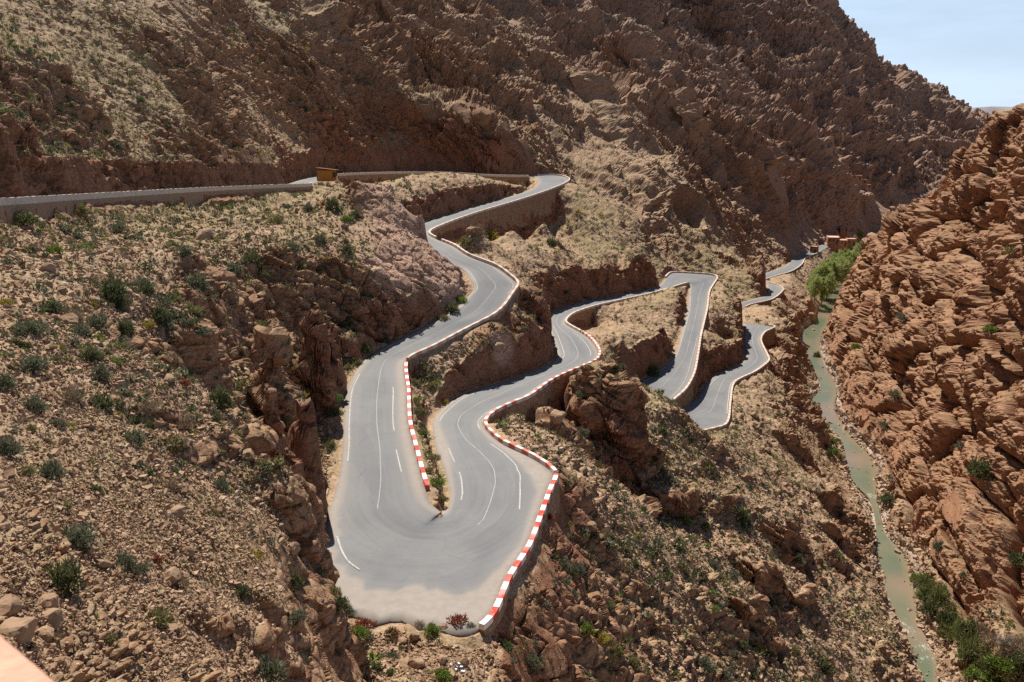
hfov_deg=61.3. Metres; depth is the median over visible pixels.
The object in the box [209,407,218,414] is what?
shrub
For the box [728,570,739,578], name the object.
shrub
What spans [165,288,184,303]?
shrub
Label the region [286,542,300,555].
boulder
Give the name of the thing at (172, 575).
boulder
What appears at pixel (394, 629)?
shrub
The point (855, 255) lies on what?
riverside tree
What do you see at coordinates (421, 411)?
shrub
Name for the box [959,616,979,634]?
shrub
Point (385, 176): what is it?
retaining wall
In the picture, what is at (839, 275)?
riverside tree
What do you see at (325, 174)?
wooden hut
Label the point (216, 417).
shrub
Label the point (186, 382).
shrub
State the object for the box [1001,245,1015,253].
shrub
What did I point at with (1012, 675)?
shrub
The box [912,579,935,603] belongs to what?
reed clump
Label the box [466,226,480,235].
boulder
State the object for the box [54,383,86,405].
shrub
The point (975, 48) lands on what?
sky
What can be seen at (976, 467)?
shrub
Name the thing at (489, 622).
retaining wall
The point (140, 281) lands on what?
shrub
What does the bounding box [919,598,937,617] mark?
shrub
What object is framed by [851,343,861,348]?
shrub
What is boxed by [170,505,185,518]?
boulder
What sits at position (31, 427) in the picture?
shrub
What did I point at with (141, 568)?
shrub
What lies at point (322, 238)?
shrub
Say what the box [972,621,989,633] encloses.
shrub
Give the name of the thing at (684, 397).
retaining wall
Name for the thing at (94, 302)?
shrub
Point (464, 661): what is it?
boulder
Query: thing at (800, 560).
shrub
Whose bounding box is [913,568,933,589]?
reed clump
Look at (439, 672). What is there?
shrub
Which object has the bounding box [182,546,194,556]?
boulder
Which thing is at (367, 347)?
shrub
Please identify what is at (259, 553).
scrub
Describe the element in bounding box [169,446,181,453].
shrub
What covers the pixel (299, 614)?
shrub
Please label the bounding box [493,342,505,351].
boulder
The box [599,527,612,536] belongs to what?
shrub
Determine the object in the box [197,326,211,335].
shrub
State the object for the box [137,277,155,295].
shrub
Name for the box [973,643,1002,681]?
reed clump
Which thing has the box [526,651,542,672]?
shrub
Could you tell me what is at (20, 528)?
boulder
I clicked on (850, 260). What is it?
riverside tree
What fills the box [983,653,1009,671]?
shrub
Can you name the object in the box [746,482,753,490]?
shrub
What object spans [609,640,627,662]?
shrub
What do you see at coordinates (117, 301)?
shrub
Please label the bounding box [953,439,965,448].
shrub
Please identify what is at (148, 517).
scree stones
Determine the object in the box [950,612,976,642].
reed clump
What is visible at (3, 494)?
boulder
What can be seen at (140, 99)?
shrub
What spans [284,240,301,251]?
shrub
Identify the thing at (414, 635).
boulder
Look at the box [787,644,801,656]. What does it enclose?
shrub
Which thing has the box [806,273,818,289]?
riverside tree
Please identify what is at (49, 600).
boulder
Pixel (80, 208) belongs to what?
shrub
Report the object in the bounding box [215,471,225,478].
boulder
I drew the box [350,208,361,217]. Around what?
shrub
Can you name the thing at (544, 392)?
retaining wall
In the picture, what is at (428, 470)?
shrub
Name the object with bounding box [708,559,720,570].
shrub
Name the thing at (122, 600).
boulder
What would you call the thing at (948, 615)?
shrub
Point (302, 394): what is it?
scrub
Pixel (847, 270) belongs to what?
riverside tree
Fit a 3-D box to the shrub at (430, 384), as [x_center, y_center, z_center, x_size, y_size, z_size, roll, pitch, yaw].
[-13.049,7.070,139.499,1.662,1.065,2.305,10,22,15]
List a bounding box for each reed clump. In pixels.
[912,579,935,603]
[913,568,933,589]
[927,580,948,610]
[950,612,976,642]
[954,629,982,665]
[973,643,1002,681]
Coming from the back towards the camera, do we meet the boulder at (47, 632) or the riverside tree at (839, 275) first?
the riverside tree at (839, 275)
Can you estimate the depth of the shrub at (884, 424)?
258.69 m
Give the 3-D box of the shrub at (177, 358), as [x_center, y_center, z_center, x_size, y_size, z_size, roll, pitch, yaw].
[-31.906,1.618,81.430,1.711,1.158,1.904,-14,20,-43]
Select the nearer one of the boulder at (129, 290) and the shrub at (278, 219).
the boulder at (129, 290)
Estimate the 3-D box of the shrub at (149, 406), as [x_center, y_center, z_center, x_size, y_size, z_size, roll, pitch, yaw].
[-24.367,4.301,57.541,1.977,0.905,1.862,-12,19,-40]
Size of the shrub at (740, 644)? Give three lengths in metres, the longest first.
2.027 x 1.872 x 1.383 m
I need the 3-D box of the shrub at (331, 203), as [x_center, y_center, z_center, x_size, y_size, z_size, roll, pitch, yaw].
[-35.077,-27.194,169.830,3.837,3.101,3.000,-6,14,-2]
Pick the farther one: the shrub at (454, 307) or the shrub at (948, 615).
the shrub at (948, 615)
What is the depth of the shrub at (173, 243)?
129.57 m
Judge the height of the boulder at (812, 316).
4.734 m
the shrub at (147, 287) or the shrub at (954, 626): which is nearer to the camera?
the shrub at (147, 287)
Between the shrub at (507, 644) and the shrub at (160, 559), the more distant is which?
the shrub at (507, 644)
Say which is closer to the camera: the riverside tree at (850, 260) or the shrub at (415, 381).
the shrub at (415, 381)
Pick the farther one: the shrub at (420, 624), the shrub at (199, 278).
the shrub at (199, 278)
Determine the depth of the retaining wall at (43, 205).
143.08 m
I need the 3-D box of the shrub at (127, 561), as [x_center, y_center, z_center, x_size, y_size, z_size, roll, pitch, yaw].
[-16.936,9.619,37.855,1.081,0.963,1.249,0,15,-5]
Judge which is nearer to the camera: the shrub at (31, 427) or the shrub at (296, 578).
the shrub at (31, 427)
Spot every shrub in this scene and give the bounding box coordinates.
[0,298,14,305]
[0,369,18,390]
[0,434,26,457]
[8,336,24,346]
[12,209,40,225]
[12,318,51,338]
[13,108,27,117]
[14,353,52,375]
[15,417,31,422]
[18,341,33,348]
[18,463,37,476]
[20,393,49,413]
[24,423,38,432]
[36,458,67,480]
[39,296,67,313]
[41,552,85,596]
[45,243,65,252]
[50,417,68,429]
[52,546,62,552]
[53,630,62,642]
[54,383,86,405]
[55,304,84,320]
[60,518,105,552]
[68,321,95,336]
[72,233,81,239]
[73,203,91,214]
[79,346,105,362]
[83,310,111,329]
[88,362,115,382]
[89,300,98,306]
[89,390,116,409]
[90,484,103,492]
[97,268,128,299]
[103,632,120,645]
[106,290,131,309]
[112,141,124,149]
[112,220,127,229]
[114,551,137,571]
[116,316,136,334]
[121,427,150,447]
[130,399,163,413]
[132,414,141,424]
[133,276,156,290]
[133,562,151,573]
[136,95,144,102]
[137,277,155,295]
[142,320,155,329]
[144,420,156,430]
[147,604,174,629]
[150,552,164,563]
[151,303,173,324]
[157,319,174,330]
[160,477,184,491]
[162,239,182,248]
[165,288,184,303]
[168,465,179,472]
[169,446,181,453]
[172,354,181,362]
[172,408,198,430]
[175,572,192,589]
[176,243,193,257]
[179,378,192,386]
[183,269,213,290]
[183,302,205,316]
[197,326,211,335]
[208,384,237,410]
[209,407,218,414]
[209,413,221,422]
[211,8,217,14]
[213,477,229,492]
[224,294,238,306]
[227,262,242,274]
[234,583,250,599]
[240,250,264,264]
[240,485,247,490]
[252,319,270,331]
[254,652,287,681]
[259,270,270,277]
[267,214,285,223]
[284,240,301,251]
[287,608,309,627]
[289,571,305,591]
[301,202,312,211]
[314,233,328,243]
[324,195,343,209]
[324,439,337,448]
[327,406,342,416]
[329,583,341,595]
[333,592,349,611]
[336,393,343,401]
[339,215,352,220]
[340,244,352,252]
[342,318,355,326]
[345,604,358,620]
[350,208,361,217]
[350,357,363,366]
[351,624,370,640]
[353,202,363,210]
[354,617,376,628]
[359,629,373,641]
[361,343,372,353]
[379,332,389,342]
[384,627,398,637]
[385,650,399,659]
[385,668,395,676]
[410,377,420,385]
[413,397,420,402]
[413,618,426,630]
[414,406,428,416]
[417,427,430,437]
[418,422,426,427]
[423,622,441,637]
[425,466,433,474]
[426,454,441,462]
[427,382,436,387]
[429,477,445,486]
[434,667,453,681]
[435,314,449,320]
[436,495,447,502]
[445,301,459,312]
[446,613,468,627]
[455,296,468,303]
[456,235,473,245]
[465,620,475,628]
[466,222,485,236]
[484,229,500,239]
[501,638,514,655]
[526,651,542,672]
[547,235,557,245]
[547,513,558,520]
[556,557,572,571]
[561,578,570,585]
[568,560,585,579]
[572,589,578,597]
[577,427,588,436]
[579,620,595,635]
[590,532,597,538]
[594,631,611,645]
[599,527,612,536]
[607,599,617,611]
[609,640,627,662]
[618,363,627,369]
[629,655,642,670]
[630,556,640,567]
[647,360,659,376]
[673,542,687,555]
[677,559,689,571]
[688,435,694,441]
[695,653,719,675]
[701,521,710,529]
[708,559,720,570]
[716,601,725,608]
[718,574,725,579]
[720,666,732,681]
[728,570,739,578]
[733,503,751,523]
[735,639,746,649]
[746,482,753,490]
[768,650,775,656]
[769,597,782,608]
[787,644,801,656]
[791,553,805,564]
[813,351,821,357]
[816,656,835,674]
[824,443,832,449]
[826,448,833,457]
[830,436,837,443]
[832,447,839,452]
[835,451,843,459]
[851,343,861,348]
[877,421,887,428]
[877,491,893,507]
[888,388,901,398]
[895,312,907,320]
[908,571,918,580]
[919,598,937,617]
[925,581,937,594]
[931,539,945,552]
[933,581,949,597]
[935,605,956,627]
[935,621,956,643]
[937,597,957,614]
[948,620,963,632]
[949,611,963,620]
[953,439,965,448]
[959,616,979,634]
[961,663,986,681]
[965,454,995,480]
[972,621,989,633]
[972,638,994,654]
[977,628,997,646]
[981,324,998,332]
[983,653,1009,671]
[983,669,1003,681]
[992,633,1017,658]
[995,654,1023,673]
[996,658,1023,681]
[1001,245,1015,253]
[1006,632,1023,650]
[1008,550,1023,568]
[1008,648,1023,670]
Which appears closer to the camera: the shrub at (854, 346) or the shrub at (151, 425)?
the shrub at (151, 425)
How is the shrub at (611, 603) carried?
on the terrain at (752, 94)
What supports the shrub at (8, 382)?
on the terrain at (752, 94)
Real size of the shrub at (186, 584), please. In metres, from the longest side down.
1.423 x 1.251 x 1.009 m
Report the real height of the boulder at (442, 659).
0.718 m
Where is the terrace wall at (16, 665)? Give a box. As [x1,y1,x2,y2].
[0,636,53,681]
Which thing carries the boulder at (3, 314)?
on the terrain at (752, 94)
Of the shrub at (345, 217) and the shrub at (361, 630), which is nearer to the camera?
the shrub at (361, 630)
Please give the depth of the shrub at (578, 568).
94.39 m
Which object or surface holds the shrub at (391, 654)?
on the terrain at (752, 94)
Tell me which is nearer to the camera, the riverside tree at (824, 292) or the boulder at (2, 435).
the boulder at (2, 435)
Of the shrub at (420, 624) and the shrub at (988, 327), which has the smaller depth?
the shrub at (420, 624)
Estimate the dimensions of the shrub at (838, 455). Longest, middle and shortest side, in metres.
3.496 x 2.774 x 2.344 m
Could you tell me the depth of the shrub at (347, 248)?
150.84 m
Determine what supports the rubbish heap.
on the terrain at (752, 94)
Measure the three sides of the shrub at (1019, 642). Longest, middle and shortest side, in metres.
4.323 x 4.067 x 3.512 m
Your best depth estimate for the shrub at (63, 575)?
31.52 m
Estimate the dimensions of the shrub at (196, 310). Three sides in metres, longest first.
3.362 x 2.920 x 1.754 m
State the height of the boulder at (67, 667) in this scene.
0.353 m
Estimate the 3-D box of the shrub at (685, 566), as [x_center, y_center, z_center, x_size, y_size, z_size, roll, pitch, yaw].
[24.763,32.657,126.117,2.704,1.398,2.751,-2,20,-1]
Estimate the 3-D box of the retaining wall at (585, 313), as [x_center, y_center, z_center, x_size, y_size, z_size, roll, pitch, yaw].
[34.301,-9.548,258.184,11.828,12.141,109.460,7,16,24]
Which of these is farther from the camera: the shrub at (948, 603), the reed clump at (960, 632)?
the shrub at (948, 603)
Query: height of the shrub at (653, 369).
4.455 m
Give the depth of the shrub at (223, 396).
67.79 m
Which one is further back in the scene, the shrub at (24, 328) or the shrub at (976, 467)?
the shrub at (976, 467)
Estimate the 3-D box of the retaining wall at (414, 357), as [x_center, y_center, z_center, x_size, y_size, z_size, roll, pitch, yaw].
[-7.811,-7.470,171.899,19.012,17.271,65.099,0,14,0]
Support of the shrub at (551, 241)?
on the terrain at (752, 94)
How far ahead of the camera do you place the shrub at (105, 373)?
59.54 m
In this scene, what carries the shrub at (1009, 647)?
on the terrain at (752, 94)
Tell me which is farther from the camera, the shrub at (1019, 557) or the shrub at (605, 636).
the shrub at (1019, 557)
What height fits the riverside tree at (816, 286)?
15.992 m
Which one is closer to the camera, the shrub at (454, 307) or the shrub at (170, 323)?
the shrub at (170, 323)
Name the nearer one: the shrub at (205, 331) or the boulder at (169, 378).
the boulder at (169, 378)
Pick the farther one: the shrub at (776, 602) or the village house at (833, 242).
the village house at (833, 242)
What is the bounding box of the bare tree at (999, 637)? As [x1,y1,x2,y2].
[995,633,1013,647]
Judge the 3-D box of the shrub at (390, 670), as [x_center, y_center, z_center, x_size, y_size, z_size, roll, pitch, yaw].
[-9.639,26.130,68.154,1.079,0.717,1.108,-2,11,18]
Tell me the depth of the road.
107.29 m
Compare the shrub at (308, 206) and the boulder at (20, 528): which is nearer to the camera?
the boulder at (20, 528)
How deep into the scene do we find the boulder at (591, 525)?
110.11 m
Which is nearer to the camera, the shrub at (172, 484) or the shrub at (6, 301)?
the shrub at (172, 484)
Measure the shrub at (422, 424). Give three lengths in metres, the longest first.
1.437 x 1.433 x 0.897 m
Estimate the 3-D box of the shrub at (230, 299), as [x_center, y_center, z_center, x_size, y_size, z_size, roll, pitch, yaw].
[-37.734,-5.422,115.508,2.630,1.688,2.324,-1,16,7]
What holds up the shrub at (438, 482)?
on the terrain at (752, 94)
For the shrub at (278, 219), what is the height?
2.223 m
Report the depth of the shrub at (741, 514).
157.63 m
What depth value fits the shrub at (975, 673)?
151.58 m
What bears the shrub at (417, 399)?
on the terrain at (752, 94)
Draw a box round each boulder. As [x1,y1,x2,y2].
[0,311,9,317]
[0,433,12,440]
[0,490,6,497]
[0,522,9,530]
[0,594,21,616]
[0,616,37,646]
[2,249,11,253]
[16,526,23,532]
[34,625,53,642]
[37,593,58,609]
[38,263,55,272]
[40,608,62,630]
[59,313,78,325]
[62,662,69,673]
[89,295,99,305]
[94,559,111,567]
[102,83,111,90]
[106,602,113,608]
[115,596,126,605]
[120,312,130,318]
[124,287,132,293]
[163,373,175,382]
[163,566,181,584]
[167,623,179,630]
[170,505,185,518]
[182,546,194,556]
[195,228,215,239]
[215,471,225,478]
[241,448,254,460]
[257,292,265,296]
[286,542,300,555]
[326,635,338,646]
[398,637,406,643]
[399,656,411,668]
[409,630,419,640]
[410,657,424,668]
[439,622,447,629]
[439,655,446,664]
[459,656,469,666]
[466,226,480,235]
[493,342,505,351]
[550,409,565,424]
[551,454,559,461]
[587,521,596,530]
[599,566,607,573]
[635,471,644,479]
[664,582,670,589]
[750,412,758,418]
[808,312,815,320]
[808,616,817,623]
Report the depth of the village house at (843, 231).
655.21 m
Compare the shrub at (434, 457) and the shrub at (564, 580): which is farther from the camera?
the shrub at (434, 457)
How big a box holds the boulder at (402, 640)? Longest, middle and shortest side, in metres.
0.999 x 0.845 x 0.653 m
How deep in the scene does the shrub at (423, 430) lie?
115.69 m
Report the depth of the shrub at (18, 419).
46.22 m
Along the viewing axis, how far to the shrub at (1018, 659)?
147.29 m
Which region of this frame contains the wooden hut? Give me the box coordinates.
[315,167,335,180]
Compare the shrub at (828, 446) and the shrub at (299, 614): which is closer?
the shrub at (299, 614)
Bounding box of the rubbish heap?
[446,659,464,672]
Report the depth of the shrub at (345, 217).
166.06 m
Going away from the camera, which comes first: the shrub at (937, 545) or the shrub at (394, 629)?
the shrub at (394, 629)
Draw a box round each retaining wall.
[0,182,312,222]
[337,171,528,184]
[404,361,429,490]
[406,239,519,372]
[428,174,569,238]
[479,473,559,636]
[484,331,600,474]
[565,282,689,332]
[665,271,717,408]
[704,324,775,430]
[745,282,783,306]
[766,251,821,279]
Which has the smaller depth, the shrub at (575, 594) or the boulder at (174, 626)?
the boulder at (174, 626)
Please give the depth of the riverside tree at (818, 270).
476.23 m
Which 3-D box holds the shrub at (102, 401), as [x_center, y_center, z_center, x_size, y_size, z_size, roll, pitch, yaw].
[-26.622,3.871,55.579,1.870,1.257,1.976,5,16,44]
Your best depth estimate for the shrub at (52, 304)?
70.12 m
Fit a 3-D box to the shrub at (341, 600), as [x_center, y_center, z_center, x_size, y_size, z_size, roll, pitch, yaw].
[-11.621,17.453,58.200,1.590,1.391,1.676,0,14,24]
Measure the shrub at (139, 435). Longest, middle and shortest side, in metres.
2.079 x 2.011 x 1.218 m
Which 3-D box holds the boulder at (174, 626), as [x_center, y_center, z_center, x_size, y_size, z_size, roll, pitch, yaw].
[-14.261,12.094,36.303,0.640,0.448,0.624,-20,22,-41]
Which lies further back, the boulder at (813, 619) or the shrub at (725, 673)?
the boulder at (813, 619)
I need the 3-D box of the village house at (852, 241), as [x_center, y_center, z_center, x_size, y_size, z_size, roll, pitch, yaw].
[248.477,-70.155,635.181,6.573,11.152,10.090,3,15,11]
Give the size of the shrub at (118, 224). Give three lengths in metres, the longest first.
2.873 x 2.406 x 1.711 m
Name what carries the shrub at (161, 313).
on the terrain at (752, 94)
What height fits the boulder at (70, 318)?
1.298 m
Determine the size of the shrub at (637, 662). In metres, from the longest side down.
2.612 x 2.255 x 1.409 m
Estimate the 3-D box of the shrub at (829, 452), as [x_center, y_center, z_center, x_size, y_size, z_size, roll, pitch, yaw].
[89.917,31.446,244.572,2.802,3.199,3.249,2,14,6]
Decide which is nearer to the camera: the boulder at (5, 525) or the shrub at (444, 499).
the boulder at (5, 525)
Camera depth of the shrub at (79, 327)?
66.50 m
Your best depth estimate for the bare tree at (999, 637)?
150.78 m
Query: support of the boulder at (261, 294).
on the terrain at (752, 94)
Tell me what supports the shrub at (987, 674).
on the terrain at (752, 94)
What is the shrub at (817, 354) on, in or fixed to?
on the terrain at (752, 94)
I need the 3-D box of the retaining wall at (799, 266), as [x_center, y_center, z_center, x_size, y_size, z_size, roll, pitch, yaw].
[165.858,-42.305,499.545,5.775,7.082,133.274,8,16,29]
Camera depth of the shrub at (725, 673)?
115.25 m
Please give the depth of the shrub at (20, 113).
134.82 m
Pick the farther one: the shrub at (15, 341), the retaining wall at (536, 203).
the retaining wall at (536, 203)
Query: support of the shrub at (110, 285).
on the terrain at (752, 94)
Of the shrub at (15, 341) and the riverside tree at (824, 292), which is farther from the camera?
the riverside tree at (824, 292)
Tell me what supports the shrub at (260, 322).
on the terrain at (752, 94)
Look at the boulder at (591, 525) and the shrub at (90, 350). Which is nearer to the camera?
the shrub at (90, 350)
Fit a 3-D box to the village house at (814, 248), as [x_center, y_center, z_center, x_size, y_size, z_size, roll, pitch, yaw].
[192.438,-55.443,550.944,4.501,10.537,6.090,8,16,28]
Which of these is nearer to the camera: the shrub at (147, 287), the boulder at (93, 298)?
the boulder at (93, 298)
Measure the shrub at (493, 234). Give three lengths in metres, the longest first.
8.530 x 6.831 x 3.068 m
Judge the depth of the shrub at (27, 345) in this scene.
59.28 m
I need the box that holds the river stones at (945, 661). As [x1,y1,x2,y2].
[799,302,971,681]
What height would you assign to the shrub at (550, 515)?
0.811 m
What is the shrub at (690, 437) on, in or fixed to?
on the terrain at (752, 94)
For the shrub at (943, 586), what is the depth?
176.60 m
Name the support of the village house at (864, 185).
on the terrain at (752, 94)
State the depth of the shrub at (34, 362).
55.22 m
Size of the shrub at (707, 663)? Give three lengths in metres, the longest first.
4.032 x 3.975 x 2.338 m
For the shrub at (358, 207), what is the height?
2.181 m
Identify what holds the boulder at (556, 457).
on the terrain at (752, 94)
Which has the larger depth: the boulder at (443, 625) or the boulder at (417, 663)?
the boulder at (443, 625)
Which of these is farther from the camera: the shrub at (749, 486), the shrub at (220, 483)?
the shrub at (749, 486)
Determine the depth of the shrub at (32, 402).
48.85 m
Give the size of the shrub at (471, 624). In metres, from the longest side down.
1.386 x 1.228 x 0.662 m
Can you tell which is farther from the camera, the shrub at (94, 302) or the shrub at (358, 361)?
the shrub at (358, 361)
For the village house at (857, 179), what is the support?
on the terrain at (752, 94)
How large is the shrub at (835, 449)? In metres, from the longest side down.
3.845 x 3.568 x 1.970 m
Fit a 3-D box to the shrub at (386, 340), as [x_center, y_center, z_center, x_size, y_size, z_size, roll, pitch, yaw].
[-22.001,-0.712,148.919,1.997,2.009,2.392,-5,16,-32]
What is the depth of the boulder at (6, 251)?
90.15 m
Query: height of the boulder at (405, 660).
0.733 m
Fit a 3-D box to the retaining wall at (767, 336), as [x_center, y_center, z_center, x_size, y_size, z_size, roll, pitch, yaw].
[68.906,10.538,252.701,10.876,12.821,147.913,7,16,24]
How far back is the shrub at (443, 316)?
157.71 m
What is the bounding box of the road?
[289,175,827,636]
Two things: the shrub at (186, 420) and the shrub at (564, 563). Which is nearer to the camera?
the shrub at (186, 420)
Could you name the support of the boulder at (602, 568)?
on the terrain at (752, 94)
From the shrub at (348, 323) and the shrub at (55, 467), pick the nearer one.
the shrub at (55, 467)
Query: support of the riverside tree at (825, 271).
on the terrain at (752, 94)
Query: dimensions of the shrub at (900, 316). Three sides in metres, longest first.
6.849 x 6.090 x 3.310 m
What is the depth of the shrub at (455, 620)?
75.73 m
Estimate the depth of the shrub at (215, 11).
285.88 m
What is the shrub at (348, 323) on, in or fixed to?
on the terrain at (752, 94)
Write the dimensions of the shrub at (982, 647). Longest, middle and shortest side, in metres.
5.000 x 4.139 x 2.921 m
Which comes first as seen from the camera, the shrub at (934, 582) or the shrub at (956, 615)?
the shrub at (956, 615)
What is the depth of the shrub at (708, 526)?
148.65 m
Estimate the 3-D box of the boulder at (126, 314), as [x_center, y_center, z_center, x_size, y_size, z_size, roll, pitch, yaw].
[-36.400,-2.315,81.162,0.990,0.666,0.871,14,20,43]
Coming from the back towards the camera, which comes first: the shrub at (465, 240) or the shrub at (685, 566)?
the shrub at (465, 240)
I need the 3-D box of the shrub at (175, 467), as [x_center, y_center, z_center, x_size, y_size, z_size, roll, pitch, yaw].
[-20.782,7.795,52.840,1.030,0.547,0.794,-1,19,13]
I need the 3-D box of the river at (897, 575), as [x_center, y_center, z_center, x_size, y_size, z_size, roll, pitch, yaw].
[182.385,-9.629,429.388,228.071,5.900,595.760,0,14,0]
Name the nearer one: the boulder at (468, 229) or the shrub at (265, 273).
the shrub at (265, 273)
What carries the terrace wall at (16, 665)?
on the terrace
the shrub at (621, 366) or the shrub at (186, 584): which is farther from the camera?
the shrub at (621, 366)
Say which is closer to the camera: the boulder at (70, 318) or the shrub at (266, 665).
the shrub at (266, 665)
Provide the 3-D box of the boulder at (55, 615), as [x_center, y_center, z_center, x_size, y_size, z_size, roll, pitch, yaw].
[-15.489,9.342,28.971,0.785,0.694,0.813,3,10,-22]
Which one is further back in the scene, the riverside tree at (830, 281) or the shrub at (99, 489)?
the riverside tree at (830, 281)
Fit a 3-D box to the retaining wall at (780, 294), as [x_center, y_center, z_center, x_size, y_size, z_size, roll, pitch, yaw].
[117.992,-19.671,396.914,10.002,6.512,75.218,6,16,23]
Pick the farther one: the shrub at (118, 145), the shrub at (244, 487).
the shrub at (118, 145)
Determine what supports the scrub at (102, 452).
on the terrain at (752, 94)
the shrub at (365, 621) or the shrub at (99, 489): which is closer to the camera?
the shrub at (99, 489)
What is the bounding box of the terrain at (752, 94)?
[0,0,1023,681]
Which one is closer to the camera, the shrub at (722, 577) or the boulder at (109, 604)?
the boulder at (109, 604)
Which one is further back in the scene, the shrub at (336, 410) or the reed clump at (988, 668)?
the reed clump at (988, 668)
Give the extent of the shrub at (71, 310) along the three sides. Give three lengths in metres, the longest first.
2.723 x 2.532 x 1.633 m
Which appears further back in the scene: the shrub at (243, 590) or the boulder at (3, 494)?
the shrub at (243, 590)
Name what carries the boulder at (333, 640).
on the terrain at (752, 94)
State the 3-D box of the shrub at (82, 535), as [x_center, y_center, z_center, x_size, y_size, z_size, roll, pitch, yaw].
[-18.280,8.132,36.296,2.090,1.337,2.258,9,15,20]
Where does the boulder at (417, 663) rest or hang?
on the terrain at (752, 94)
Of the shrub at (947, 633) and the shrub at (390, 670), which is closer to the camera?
the shrub at (390, 670)
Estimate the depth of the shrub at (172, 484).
50.44 m
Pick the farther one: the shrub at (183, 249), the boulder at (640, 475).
the boulder at (640, 475)
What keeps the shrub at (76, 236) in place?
on the terrain at (752, 94)
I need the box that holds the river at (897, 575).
[800,250,937,681]
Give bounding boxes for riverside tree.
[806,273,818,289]
[807,273,823,301]
[810,264,826,276]
[818,277,828,306]
[821,263,835,297]
[824,272,839,301]
[827,254,838,266]
[827,260,835,275]
[833,260,846,290]
[836,254,851,283]
[843,251,851,258]
[846,255,854,271]
[850,249,859,264]
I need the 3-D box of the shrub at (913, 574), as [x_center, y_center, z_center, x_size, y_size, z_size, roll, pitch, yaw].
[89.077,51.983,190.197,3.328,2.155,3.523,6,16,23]
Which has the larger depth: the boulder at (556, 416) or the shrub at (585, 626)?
the boulder at (556, 416)
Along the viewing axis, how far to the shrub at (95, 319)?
70.20 m
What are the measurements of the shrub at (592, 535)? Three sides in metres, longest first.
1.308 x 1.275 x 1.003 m
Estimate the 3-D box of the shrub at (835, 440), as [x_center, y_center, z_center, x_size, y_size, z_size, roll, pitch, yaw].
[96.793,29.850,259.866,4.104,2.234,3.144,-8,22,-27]
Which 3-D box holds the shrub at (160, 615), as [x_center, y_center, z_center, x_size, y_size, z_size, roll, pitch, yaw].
[-14.754,11.350,35.676,1.506,0.902,1.467,3,16,15]
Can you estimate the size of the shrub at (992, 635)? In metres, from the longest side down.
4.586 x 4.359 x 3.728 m
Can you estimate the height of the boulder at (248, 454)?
0.987 m
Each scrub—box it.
[0,0,1023,681]
[0,0,1023,681]
[0,1,1014,675]
[0,4,1008,681]
[15,15,965,681]
[36,9,1023,644]
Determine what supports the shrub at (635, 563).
on the terrain at (752, 94)
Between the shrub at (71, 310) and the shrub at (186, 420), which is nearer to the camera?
the shrub at (186, 420)
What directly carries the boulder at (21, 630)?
on the terrain at (752, 94)
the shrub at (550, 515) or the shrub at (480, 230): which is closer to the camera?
the shrub at (550, 515)
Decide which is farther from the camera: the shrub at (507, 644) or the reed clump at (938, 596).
the reed clump at (938, 596)
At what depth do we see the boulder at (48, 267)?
80.72 m
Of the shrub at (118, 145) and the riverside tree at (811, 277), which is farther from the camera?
the riverside tree at (811, 277)
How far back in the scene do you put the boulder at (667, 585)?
118.86 m
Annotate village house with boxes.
[810,245,818,252]
[826,235,839,251]
[839,226,847,237]
[839,238,847,252]
[845,237,856,251]
[852,175,862,186]
[861,179,866,189]
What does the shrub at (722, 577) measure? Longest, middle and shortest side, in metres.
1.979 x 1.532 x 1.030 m
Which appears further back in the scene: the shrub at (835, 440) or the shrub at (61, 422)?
the shrub at (835, 440)
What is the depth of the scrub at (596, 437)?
154.44 m
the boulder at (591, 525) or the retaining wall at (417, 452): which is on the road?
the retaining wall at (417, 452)
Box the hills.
[971,107,1011,113]
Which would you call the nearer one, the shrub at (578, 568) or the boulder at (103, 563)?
the boulder at (103, 563)
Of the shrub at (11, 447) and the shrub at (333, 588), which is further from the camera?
the shrub at (333, 588)
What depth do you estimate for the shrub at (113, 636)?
30.67 m
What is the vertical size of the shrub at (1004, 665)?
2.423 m
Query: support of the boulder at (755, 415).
on the terrain at (752, 94)
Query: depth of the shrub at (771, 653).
128.71 m
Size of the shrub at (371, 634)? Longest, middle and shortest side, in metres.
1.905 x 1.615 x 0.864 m
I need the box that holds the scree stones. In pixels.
[0,27,1023,681]
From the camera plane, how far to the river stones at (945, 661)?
195.94 m
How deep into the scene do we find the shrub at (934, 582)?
178.37 m
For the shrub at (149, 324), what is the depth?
82.72 m
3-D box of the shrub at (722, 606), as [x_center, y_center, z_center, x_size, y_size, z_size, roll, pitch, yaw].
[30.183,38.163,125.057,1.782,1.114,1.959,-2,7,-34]
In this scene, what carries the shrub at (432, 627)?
on the terrain at (752, 94)
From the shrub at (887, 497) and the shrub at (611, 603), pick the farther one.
the shrub at (887, 497)
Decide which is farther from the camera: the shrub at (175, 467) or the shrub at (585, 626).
the shrub at (585, 626)
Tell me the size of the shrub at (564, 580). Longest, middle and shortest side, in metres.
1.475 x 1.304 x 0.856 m
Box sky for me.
[839,0,1023,107]
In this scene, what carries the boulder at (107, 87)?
on the terrain at (752, 94)
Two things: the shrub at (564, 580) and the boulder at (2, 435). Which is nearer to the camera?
the boulder at (2, 435)

